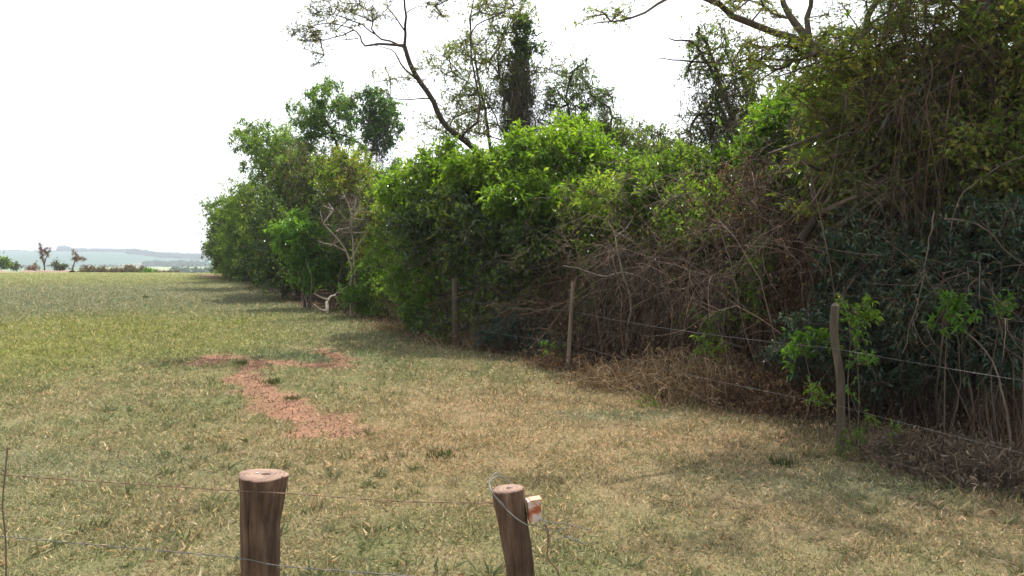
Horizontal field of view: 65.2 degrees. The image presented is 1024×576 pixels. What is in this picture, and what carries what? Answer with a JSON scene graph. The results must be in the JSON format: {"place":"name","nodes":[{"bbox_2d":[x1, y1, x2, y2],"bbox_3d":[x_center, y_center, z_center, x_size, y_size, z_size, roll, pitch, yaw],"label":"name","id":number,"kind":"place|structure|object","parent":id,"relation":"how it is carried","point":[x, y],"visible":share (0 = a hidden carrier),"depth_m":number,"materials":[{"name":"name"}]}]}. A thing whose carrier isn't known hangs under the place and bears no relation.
{"place":"outdoors","nodes":[
{"label":"outdoors","id":0,"kind":"place"},
{"bbox_2d":[0,0,1011,253],"label":"sky","id":1,"kind":"structure","parent":0,"point":[115,115],"materials":[{"name":"white"}]},
{"bbox_2d":[0,251,1023,575],"bbox_3d":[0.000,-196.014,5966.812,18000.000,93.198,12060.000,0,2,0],"label":"ground","id":2,"kind":"structure","parent":0,"point":[94,259],"depth_m":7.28,"materials":[{"name":"green plant"}]},
{"bbox_2d":[0,245,216,272],"bbox_3d":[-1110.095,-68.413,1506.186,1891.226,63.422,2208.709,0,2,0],"label":"distant hills","id":3,"kind":"structure","parent":2,"relation":"on","point":[174,265],"depth_m":2163.37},
{"bbox_2d":[197,223,238,277],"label":"tree","id":4,"kind":"object","parent":2,"relation":"on","point":[215,263],"visible":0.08,"depth_m":78.67,"materials":[{"name":"green plant"}]},
{"bbox_2d":[205,203,236,277],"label":"tree","id":5,"kind":"object","parent":2,"relation":"on","point":[214,237],"visible":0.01,"depth_m":77.14,"materials":[{"name":"green plant"}]},
{"bbox_2d":[196,173,261,281],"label":"tree","id":6,"kind":"object","parent":2,"relation":"on","point":[231,254],"visible":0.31,"depth_m":67.11,"materials":[{"name":"green plant"}]},
{"bbox_2d":[211,207,253,279],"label":"tree","id":7,"kind":"object","parent":2,"relation":"on","point":[221,244],"visible":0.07,"depth_m":71.56,"materials":[{"name":"green plant"}]},
{"bbox_2d":[193,117,319,286],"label":"tree","id":8,"kind":"object","parent":2,"relation":"on","point":[253,142],"visible":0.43,"depth_m":53.93,"materials":[{"name":"green plant"}]},
{"bbox_2d":[238,469,288,575],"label":"fence post","id":9,"kind":"object","parent":2,"relation":"on","point":[260,519],"visible":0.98,"depth_m":2.60,"materials":[{"name":"brown wood"}]},
{"bbox_2d":[0,535,410,575],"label":"fence wire","id":10,"kind":"object","parent":9,"relation":"attached to","point":[84,543],"visible":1,"depth_m":2.62,"materials":[{"name":"grey metal"}]},
{"bbox_2d":[0,472,493,504],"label":"fence wire","id":11,"kind":"object","parent":9,"relation":"attached to","point":[436,502],"visible":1,"depth_m":2.58,"materials":[{"name":"grey metal"}]},
{"bbox_2d":[2,448,8,575],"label":"wire dropper","id":12,"kind":"object","parent":11,"relation":"hanging from","point":[3,513],"visible":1,"depth_m":2.82,"materials":[{"name":"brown metal"}]},
{"bbox_2d":[228,187,310,299],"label":"tree","id":13,"kind":"object","parent":2,"relation":"on","point":[273,272],"visible":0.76,"depth_m":36.24,"materials":[{"name":"green plant"}]},
{"bbox_2d":[188,353,371,437],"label":"soil crumbs","id":14,"kind":"object","parent":2,"relation":"on","point":[283,394],"visible":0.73,"depth_m":11.40,"materials":[{"name":"brown soil"}]},
{"bbox_2d":[229,140,345,296],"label":"tree","id":15,"kind":"object","parent":2,"relation":"on","point":[277,183],"visible":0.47,"depth_m":38.91,"materials":[{"name":"green plant"}]},
{"bbox_2d":[274,132,331,219],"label":"creeper","id":16,"kind":"object","parent":15,"relation":"hanging from","point":[289,152],"visible":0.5,"depth_m":38.98,"materials":[{"name":"green plant"}]},
{"bbox_2d":[264,204,352,308],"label":"tree","id":17,"kind":"object","parent":2,"relation":"on","point":[283,245],"visible":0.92,"depth_m":30.47,"materials":[{"name":"green plant"}]},
{"bbox_2d":[273,74,367,291],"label":"tree","id":18,"kind":"object","parent":2,"relation":"on","point":[316,121],"visible":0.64,"depth_m":46.11,"materials":[{"name":"green plant"}]},
{"bbox_2d":[311,201,350,295],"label":"tree","id":19,"kind":"object","parent":2,"relation":"on","point":[343,276],"visible":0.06,"depth_m":38.35,"materials":[{"name":"green plant"}]},
{"bbox_2d":[296,182,386,315],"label":"dead tree","id":20,"kind":"object","parent":2,"relation":"on","point":[353,213],"visible":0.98,"depth_m":26.29,"materials":[{"name":"wood"}]},
{"bbox_2d":[306,134,398,280],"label":"tree","id":21,"kind":"object","parent":2,"relation":"on","point":[338,159],"visible":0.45,"depth_m":31.66,"materials":[{"name":"green plant"}]},
{"bbox_2d":[326,161,372,216],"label":"creeper","id":22,"kind":"object","parent":21,"relation":"attached to","point":[348,169],"visible":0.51,"depth_m":31.21,"materials":[{"name":"green plant"}]},
{"bbox_2d":[308,180,408,307],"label":"tree","id":23,"kind":"object","parent":2,"relation":"on","point":[336,220],"visible":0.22,"depth_m":29.70,"materials":[{"name":"green plant"}]},
{"bbox_2d":[335,168,397,293],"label":"tree","id":24,"kind":"object","parent":2,"relation":"on","point":[363,195],"visible":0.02,"depth_m":30.31,"materials":[{"name":"green plant"}]},
{"bbox_2d":[334,80,410,186],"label":"tree","id":25,"kind":"object","parent":2,"relation":"on","point":[388,103],"visible":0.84,"depth_m":44.13,"materials":[{"name":"green plant"}]},
{"bbox_2d":[360,97,396,179],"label":"creeper","id":26,"kind":"object","parent":25,"relation":"hanging from","point":[378,145],"visible":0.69,"depth_m":44.05,"materials":[{"name":"green plant"}]},
{"bbox_2d":[346,199,398,314],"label":"tree","id":27,"kind":"object","parent":2,"relation":"on","point":[373,219],"visible":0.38,"depth_m":26.68,"materials":[{"name":"green plant"}]},
{"bbox_2d":[319,315,429,333],"bbox_3d":[-3.197,0.969,21.640,3.994,0.536,2.079,0,2,-13],"label":"brush heap","id":28,"kind":"object","parent":2,"relation":"on","point":[389,325],"visible":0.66,"depth_m":21.30,"materials":[{"name":"brown plant"}]},
{"bbox_2d":[332,249,425,318],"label":"shrub","id":29,"kind":"object","parent":2,"relation":"on","point":[357,297],"visible":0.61,"depth_m":25.13,"materials":[{"name":"green plant"}]},
{"bbox_2d":[278,0,528,156],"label":"tree","id":30,"kind":"object","parent":2,"relation":"on","point":[453,132],"visible":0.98,"depth_m":19.94,"materials":[{"name":"green plant"}]},
{"bbox_2d":[358,207,465,330],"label":"shrub","id":31,"kind":"object","parent":2,"relation":"on","point":[426,283],"visible":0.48,"depth_m":19.48,"materials":[{"name":"green plant"}]},
{"bbox_2d":[363,130,516,302],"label":"tree","id":32,"kind":"object","parent":2,"relation":"on","point":[453,162],"visible":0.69,"depth_m":19.23,"materials":[{"name":"green plant"}]},
{"bbox_2d":[397,295,485,343],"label":"shrub","id":33,"kind":"object","parent":2,"relation":"on","point":[415,324],"visible":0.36,"depth_m":18.15,"materials":[{"name":"green plant"}]},
{"bbox_2d":[452,279,458,345],"bbox_3d":[-1.238,0.685,17.457,0.148,1.762,0.137,0,2,0],"label":"fence post","id":34,"kind":"object","parent":2,"relation":"on","point":[454,292],"visible":0.75,"depth_m":17.40,"materials":[{"name":"brown wood"}]},
{"bbox_2d":[409,288,1022,380],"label":"fence wire","id":35,"kind":"object","parent":34,"relation":"attached to","point":[769,341],"visible":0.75,"depth_m":8.24,"materials":[{"name":"grey metal"}]},
{"bbox_2d":[436,317,1023,453],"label":"fence wire","id":36,"kind":"object","parent":34,"relation":"attached to","point":[796,397],"visible":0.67,"depth_m":7.90,"materials":[{"name":"grey metal"}]},
{"bbox_2d":[391,328,530,349],"bbox_3d":[-0.535,1.081,17.355,4.199,0.565,2.213,0,2,0],"label":"brush heap","id":37,"kind":"object","parent":2,"relation":"on","point":[464,340],"visible":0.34,"depth_m":17.14,"materials":[{"name":"brown plant"}]},
{"bbox_2d":[376,147,548,313],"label":"tree","id":38,"kind":"object","parent":2,"relation":"on","point":[443,210],"visible":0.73,"depth_m":18.43,"materials":[{"name":"green plant"}]},
{"bbox_2d":[379,196,581,337],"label":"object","id":39,"kind":"object","parent":2,"relation":"on","point":[460,286],"visible":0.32,"depth_m":17.78,"materials":[{"name":"green plant"}]},
{"bbox_2d":[406,0,577,149],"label":"tree","id":40,"kind":"object","parent":2,"relation":"on","point":[466,89],"visible":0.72,"depth_m":24.37,"materials":[{"name":"green plant"}]},
{"bbox_2d":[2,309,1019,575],"bbox_3d":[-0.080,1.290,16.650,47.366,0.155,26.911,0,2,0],"label":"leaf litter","id":41,"kind":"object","parent":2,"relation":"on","point":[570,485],"visible":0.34,"depth_m":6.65,"materials":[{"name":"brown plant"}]},
{"bbox_2d":[438,206,589,344],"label":"tree","id":42,"kind":"object","parent":2,"relation":"on","point":[511,233],"visible":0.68,"depth_m":17.37,"materials":[{"name":"green plant"}]},
{"bbox_2d":[492,484,541,575],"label":"gate post","id":43,"kind":"object","parent":2,"relation":"on","point":[515,537],"visible":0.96,"depth_m":2.50,"materials":[{"name":"brown wood"}]},
{"bbox_2d":[491,3,550,132],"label":"tree","id":44,"kind":"object","parent":2,"relation":"on","point":[524,43],"visible":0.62,"depth_m":24.12,"materials":[{"name":"green plant"}]},
{"bbox_2d":[486,50,549,143],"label":"creeper","id":45,"kind":"object","parent":44,"relation":"attached to","point":[524,107],"visible":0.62,"depth_m":23.86,"materials":[{"name":"green plant"}]},
{"bbox_2d":[471,299,571,356],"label":"shrub","id":46,"kind":"object","parent":2,"relation":"on","point":[490,330],"visible":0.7,"depth_m":16.14,"materials":[{"name":"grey plant"}]},
{"bbox_2d":[424,216,701,356],"bbox_3d":[1.226,0.158,16.160,6.037,3.081,4.317,0,2,0],"label":"thicket","id":47,"kind":"object","parent":2,"relation":"on","point":[557,294],"visible":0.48,"depth_m":15.83,"materials":[{"name":"brown plant"}]},
{"bbox_2d":[505,345,623,377],"bbox_3d":[0.922,1.267,13.879,2.127,0.505,2.320,0,2,0],"label":"brush heap","id":48,"kind":"object","parent":2,"relation":"on","point":[552,363],"visible":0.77,"depth_m":13.78,"materials":[{"name":"brown plant"}]},
{"bbox_2d":[566,281,574,369],"bbox_3d":[0.985,0.806,13.562,0.178,1.834,0.081,0,2,0],"label":"fence post","id":49,"kind":"object","parent":2,"relation":"on","point":[570,331],"visible":0.77,"depth_m":13.53,"materials":[{"name":"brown wood"}]},
{"bbox_2d":[472,103,669,325],"bbox_3d":[0.954,-1.581,18.624,5.077,5.883,4.618,-2,3,-37],"label":"tree","id":50,"kind":"object","parent":2,"relation":"on","point":[563,148],"visible":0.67,"depth_m":17.81,"materials":[{"name":"green plant"}]},
{"bbox_2d":[533,54,634,283],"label":"tree","id":51,"kind":"object","parent":2,"relation":"on","point":[582,88],"visible":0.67,"depth_m":24.48,"materials":[{"name":"green plant"}]},
{"bbox_2d":[550,351,678,396],"bbox_3d":[1.737,1.287,12.009,2.373,0.584,2.481,0,2,0],"label":"brush heap","id":52,"kind":"object","parent":2,"relation":"on","point":[604,374],"visible":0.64,"depth_m":11.84,"materials":[{"name":"brown plant"}]},
{"bbox_2d":[542,161,688,354],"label":"tree","id":53,"kind":"object","parent":2,"relation":"on","point":[588,230],"visible":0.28,"depth_m":16.09,"materials":[{"name":"green plant"}]},
{"bbox_2d":[524,221,708,370],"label":"thicket","id":54,"kind":"object","parent":2,"relation":"on","point":[619,307],"visible":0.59,"depth_m":14.12,"materials":[{"name":"brown plant"}]},
{"bbox_2d":[563,219,694,364],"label":"slender tree","id":55,"kind":"object","parent":2,"relation":"on","point":[622,276],"visible":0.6,"depth_m":13.99,"materials":[{"name":"grey plant"}]},
{"bbox_2d":[527,223,737,371],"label":"thicket","id":56,"kind":"object","parent":2,"relation":"on","point":[653,309],"visible":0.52,"depth_m":13.44,"materials":[{"name":"brown plant"}]},
{"bbox_2d":[614,240,677,363],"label":"slender tree","id":57,"kind":"object","parent":2,"relation":"on","point":[646,320],"visible":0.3,"depth_m":14.58,"materials":[{"name":"grey plant"}]},
{"bbox_2d":[596,109,710,274],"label":"tree","id":58,"kind":"object","parent":2,"relation":"on","point":[631,132],"visible":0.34,"depth_m":23.26,"materials":[{"name":"green plant"}]},
{"bbox_2d":[611,155,705,342],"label":"tree","id":59,"kind":"object","parent":2,"relation":"on","point":[668,275],"visible":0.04,"depth_m":17.43,"materials":[{"name":"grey plant"}]},
{"bbox_2d":[573,125,749,356],"bbox_3d":[2.907,-0.671,14.536,2.912,4.337,4.046,-1,2,-33],"label":"tree","id":60,"kind":"object","parent":2,"relation":"on","point":[665,167],"visible":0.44,"depth_m":14.25,"materials":[{"name":"green plant"}]},
{"bbox_2d":[493,159,848,390],"bbox_3d":[2.583,-0.157,11.639,5.790,3.380,3.511,0,2,0],"label":"thicket","id":61,"kind":"object","parent":2,"relation":"on","point":[697,282],"visible":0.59,"depth_m":11.20,"materials":[{"name":"brown plant"}]},
{"bbox_2d":[320,277,1023,456],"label":"undergrowth","id":62,"kind":"object","parent":2,"relation":"on","point":[966,423],"visible":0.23,"depth_m":13.03,"materials":[{"name":"brown plant"}]},
{"bbox_2d":[514,128,832,385],"bbox_3d":[3.164,-0.507,12.494,6.590,4.026,3.689,0,2,-10],"label":"thicket","id":63,"kind":"object","parent":2,"relation":"on","point":[667,259],"visible":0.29,"depth_m":12.39,"materials":[{"name":"brown plant"}]},
{"bbox_2d":[566,175,816,372],"bbox_3d":[3.182,-0.003,13.448,5.003,3.539,4.832,-1,2,-30],"label":"thicket","id":64,"kind":"object","parent":2,"relation":"on","point":[657,304],"visible":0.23,"depth_m":13.16,"materials":[{"name":"brown plant"}]},
{"bbox_2d":[571,339,818,408],"bbox_3d":[2.585,1.160,10.865,3.050,0.915,3.292,2,3,37],"label":"brush heap","id":65,"kind":"object","parent":2,"relation":"on","point":[680,379],"visible":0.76,"depth_m":10.77,"materials":[{"name":"brown plant"}]},
{"bbox_2d":[690,334,730,375],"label":"sapling","id":66,"kind":"object","parent":2,"relation":"on","point":[707,345],"visible":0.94,"depth_m":10.65,"materials":[{"name":"green plant"}]},
{"bbox_2d":[656,18,773,349],"bbox_3d":[4.079,-2.006,16.012,2.454,6.857,2.553,0,2,0],"label":"tree","id":67,"kind":"object","parent":2,"relation":"on","point":[698,43],"visible":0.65,"depth_m":15.66,"materials":[{"name":"green plant"}]},
{"bbox_2d":[665,58,768,160],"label":"creeper","id":68,"kind":"object","parent":67,"relation":"attached to","point":[737,106],"visible":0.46,"depth_m":15.43,"materials":[{"name":"green plant"}]},
{"bbox_2d":[647,136,826,370],"bbox_3d":[3.506,-0.352,12.148,3.035,3.827,1.940,1,2,24],"label":"tree","id":69,"kind":"object","parent":2,"relation":"on","point":[671,220],"visible":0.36,"depth_m":12.13,"materials":[{"name":"green plant"}]},
{"bbox_2d":[681,223,806,370],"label":"shrub","id":70,"kind":"object","parent":2,"relation":"on","point":[707,323],"visible":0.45,"depth_m":11.25,"materials":[{"name":"green plant"}]},
{"bbox_2d":[672,117,825,367],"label":"tree","id":71,"kind":"object","parent":2,"relation":"on","point":[722,150],"visible":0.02,"depth_m":14.28,"materials":[{"name":"green plant"}]},
{"bbox_2d":[740,279,768,370],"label":"sapling","id":72,"kind":"object","parent":2,"relation":"on","point":[750,294],"visible":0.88,"depth_m":10.82,"materials":[{"name":"green plant"}]},
{"bbox_2d":[743,254,774,381],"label":"sapling","id":73,"kind":"object","parent":2,"relation":"on","point":[770,266],"visible":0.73,"depth_m":10.82,"materials":[{"name":"green plant"}]},
{"bbox_2d":[579,96,943,406],"bbox_3d":[3.792,-0.703,11.646,5.110,4.464,3.979,2,3,38],"label":"thicket","id":74,"kind":"object","parent":2,"relation":"on","point":[745,242],"visible":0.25,"depth_m":11.11,"materials":[{"name":"brown plant"}]},
{"bbox_2d":[658,141,876,284],"bbox_3d":[3.914,-1.037,11.909,3.368,2.248,3.154,1,2,32],"label":"creeper","id":75,"kind":"object","parent":74,"relation":"attached to","point":[733,188],"visible":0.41,"depth_m":11.52,"materials":[{"name":"green plant"}]},
{"bbox_2d":[729,204,842,385],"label":"creeper","id":76,"kind":"object","parent":74,"relation":"hanging from","point":[789,281],"visible":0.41,"depth_m":10.83,"materials":[{"name":"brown plant"}]},
{"bbox_2d":[670,358,865,426],"bbox_3d":[3.238,1.256,10.124,2.712,0.738,2.682,-2,3,-38],"label":"brush heap","id":77,"kind":"object","parent":2,"relation":"on","point":[783,402],"visible":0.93,"depth_m":9.84,"materials":[{"name":"brown plant"}]},
{"bbox_2d":[700,57,860,360],"bbox_3d":[4.599,-1.084,13.143,2.916,5.243,2.883,0,2,-11],"label":"tree","id":78,"kind":"object","parent":2,"relation":"on","point":[761,126],"visible":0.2,"depth_m":12.80,"materials":[{"name":"green plant"}]},
{"bbox_2d":[769,453,800,467],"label":"grass tuft","id":79,"kind":"object","parent":2,"relation":"on","point":[782,460],"visible":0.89,"depth_m":7.31,"materials":[{"name":"green plant"}]},
{"bbox_2d":[559,0,1021,156],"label":"tree","id":80,"kind":"object","parent":2,"relation":"on","point":[801,50],"visible":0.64,"depth_m":9.99,"materials":[{"name":"green plant"}]},
{"bbox_2d":[822,60,1022,249],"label":"creeper","id":81,"kind":"object","parent":80,"relation":"attached to","point":[908,159],"visible":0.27,"depth_m":9.45,"materials":[{"name":"grey plant"}]},
{"bbox_2d":[585,141,1022,425],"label":"thicket","id":82,"kind":"object","parent":2,"relation":"on","point":[814,260],"visible":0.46,"depth_m":10.05,"materials":[{"name":"brown plant"}]},
{"bbox_2d":[719,52,900,333],"bbox_3d":[7.053,-1.992,19.307,5.508,7.933,5.274,0,2,-7],"label":"tree","id":83,"kind":"object","parent":2,"relation":"on","point":[777,83],"depth_m":19.07,"materials":[{"name":"green plant"}]},
{"bbox_2d":[780,326,844,423],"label":"sapling","id":84,"kind":"object","parent":2,"relation":"on","point":[793,351],"visible":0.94,"depth_m":8.90,"materials":[{"name":"green plant"}]},
{"bbox_2d":[803,375,835,440],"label":"sapling","id":85,"kind":"object","parent":2,"relation":"on","point":[815,391],"visible":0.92,"depth_m":8.23,"materials":[{"name":"green plant"}]},
{"bbox_2d":[830,303,844,455],"bbox_3d":[3.111,1.025,7.645,0.160,1.771,0.083,0,2,0],"label":"fence post","id":86,"kind":"object","parent":2,"relation":"on","point":[839,374],"visible":0.8,"depth_m":7.61,"materials":[{"name":"brown wood"}]},
{"bbox_2d":[747,8,927,278],"bbox_3d":[6.782,-1.373,14.305,4.935,6.852,4.726,-2,3,-40],"label":"tree","id":87,"kind":"object","parent":2,"relation":"on","point":[801,80],"depth_m":14.38,"materials":[{"name":"green plant"}]},
{"bbox_2d":[747,183,961,429],"bbox_3d":[4.189,0.217,9.417,2.357,2.885,2.265,-1,2,-29],"label":"shrub","id":88,"kind":"object","parent":2,"relation":"on","point":[890,370],"visible":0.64,"depth_m":9.28,"materials":[{"name":"green plant"}]},
{"bbox_2d":[833,313,880,449],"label":"sapling","id":89,"kind":"object","parent":2,"relation":"on","point":[861,358],"visible":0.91,"depth_m":7.79,"materials":[{"name":"green plant"}]},
{"bbox_2d":[835,291,883,445],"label":"sapling","id":90,"kind":"object","parent":2,"relation":"on","point":[873,314],"visible":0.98,"depth_m":7.89,"materials":[{"name":"green plant"}]},
{"bbox_2d":[708,1,1012,423],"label":"thicket","id":91,"kind":"object","parent":2,"relation":"on","point":[905,191],"visible":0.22,"depth_m":9.51,"materials":[{"name":"green plant"}]},
{"bbox_2d":[830,399,903,460],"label":"sapling","id":92,"kind":"object","parent":2,"relation":"on","point":[861,434],"visible":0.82,"depth_m":7.47,"materials":[{"name":"green plant"}]},
{"bbox_2d":[718,0,1023,423],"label":"thicket","id":93,"kind":"object","parent":2,"relation":"on","point":[923,81],"visible":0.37,"depth_m":9.32,"materials":[{"name":"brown plant"}]},
{"bbox_2d":[776,105,981,403],"bbox_3d":[4.570,-0.419,9.981,2.573,4.118,1.615,1,2,22],"label":"shrub","id":94,"kind":"object","parent":2,"relation":"on","point":[805,233],"visible":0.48,"depth_m":9.98,"materials":[{"name":"green plant"}]},
{"bbox_2d":[744,110,1015,398],"bbox_3d":[4.982,-0.565,10.928,3.181,4.348,3.398,0,2,0],"label":"tree","id":95,"kind":"object","parent":2,"relation":"on","point":[794,189],"visible":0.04,"depth_m":10.90,"materials":[{"name":"green plant"}]},
{"bbox_2d":[766,41,1023,404],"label":"tree","id":96,"kind":"object","parent":2,"relation":"on","point":[799,174],"visible":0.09,"depth_m":10.01,"materials":[{"name":"green plant"}]},
{"bbox_2d":[803,413,1023,507],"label":"brush heap","id":97,"kind":"object","parent":2,"relation":"on","point":[922,451],"visible":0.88,"depth_m":7.10,"materials":[{"name":"brown plant"}]},
{"bbox_2d":[826,181,1023,438],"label":"shrub","id":98,"kind":"object","parent":2,"relation":"on","point":[989,244],"visible":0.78,"depth_m":8.46,"materials":[{"name":"green plant"}]},
{"bbox_2d":[902,211,947,357],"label":"woody vine","id":99,"kind":"object","parent":98,"relation":"attached to","point":[922,282],"visible":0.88,"depth_m":8.32,"materials":[{"name":"grey plant"}]},
{"bbox_2d":[844,0,1023,417],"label":"tree","id":100,"kind":"object","parent":2,"relation":"on","point":[1011,19],"visible":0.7,"depth_m":9.10,"materials":[{"name":"green plant"}]},
{"bbox_2d":[949,155,1023,267],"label":"woody vine","id":101,"kind":"object","parent":100,"relation":"attached to","point":[970,187],"visible":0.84,"depth_m":8.56,"materials":[{"name":"grey plant"}]},
{"bbox_2d":[851,187,1023,456],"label":"thicket","id":102,"kind":"object","parent":2,"relation":"on","point":[987,407],"visible":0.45,"depth_m":8.27,"materials":[{"name":"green plant"}]},
{"bbox_2d":[922,288,983,445],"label":"sapling","id":103,"kind":"object","parent":2,"relation":"on","point":[955,301],"visible":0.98,"depth_m":7.69,"materials":[{"name":"green plant"}]},
{"bbox_2d":[915,420,1023,500],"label":"brush heap","id":104,"kind":"object","parent":2,"relation":"on","point":[1009,468],"visible":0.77,"depth_m":6.72,"materials":[{"name":"brown plant"}]},
{"bbox_2d":[966,333,1012,459],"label":"dead sapling","id":105,"kind":"object","parent":2,"relation":"on","point":[1007,421],"visible":0.74,"depth_m":7.28,"materials":[{"name":"brown wood"}]},
{"bbox_2d":[988,289,1018,443],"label":"sapling","id":106,"kind":"object","parent":2,"relation":"on","point":[1008,306],"visible":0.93,"depth_m":7.65,"materials":[{"name":"green plant"}]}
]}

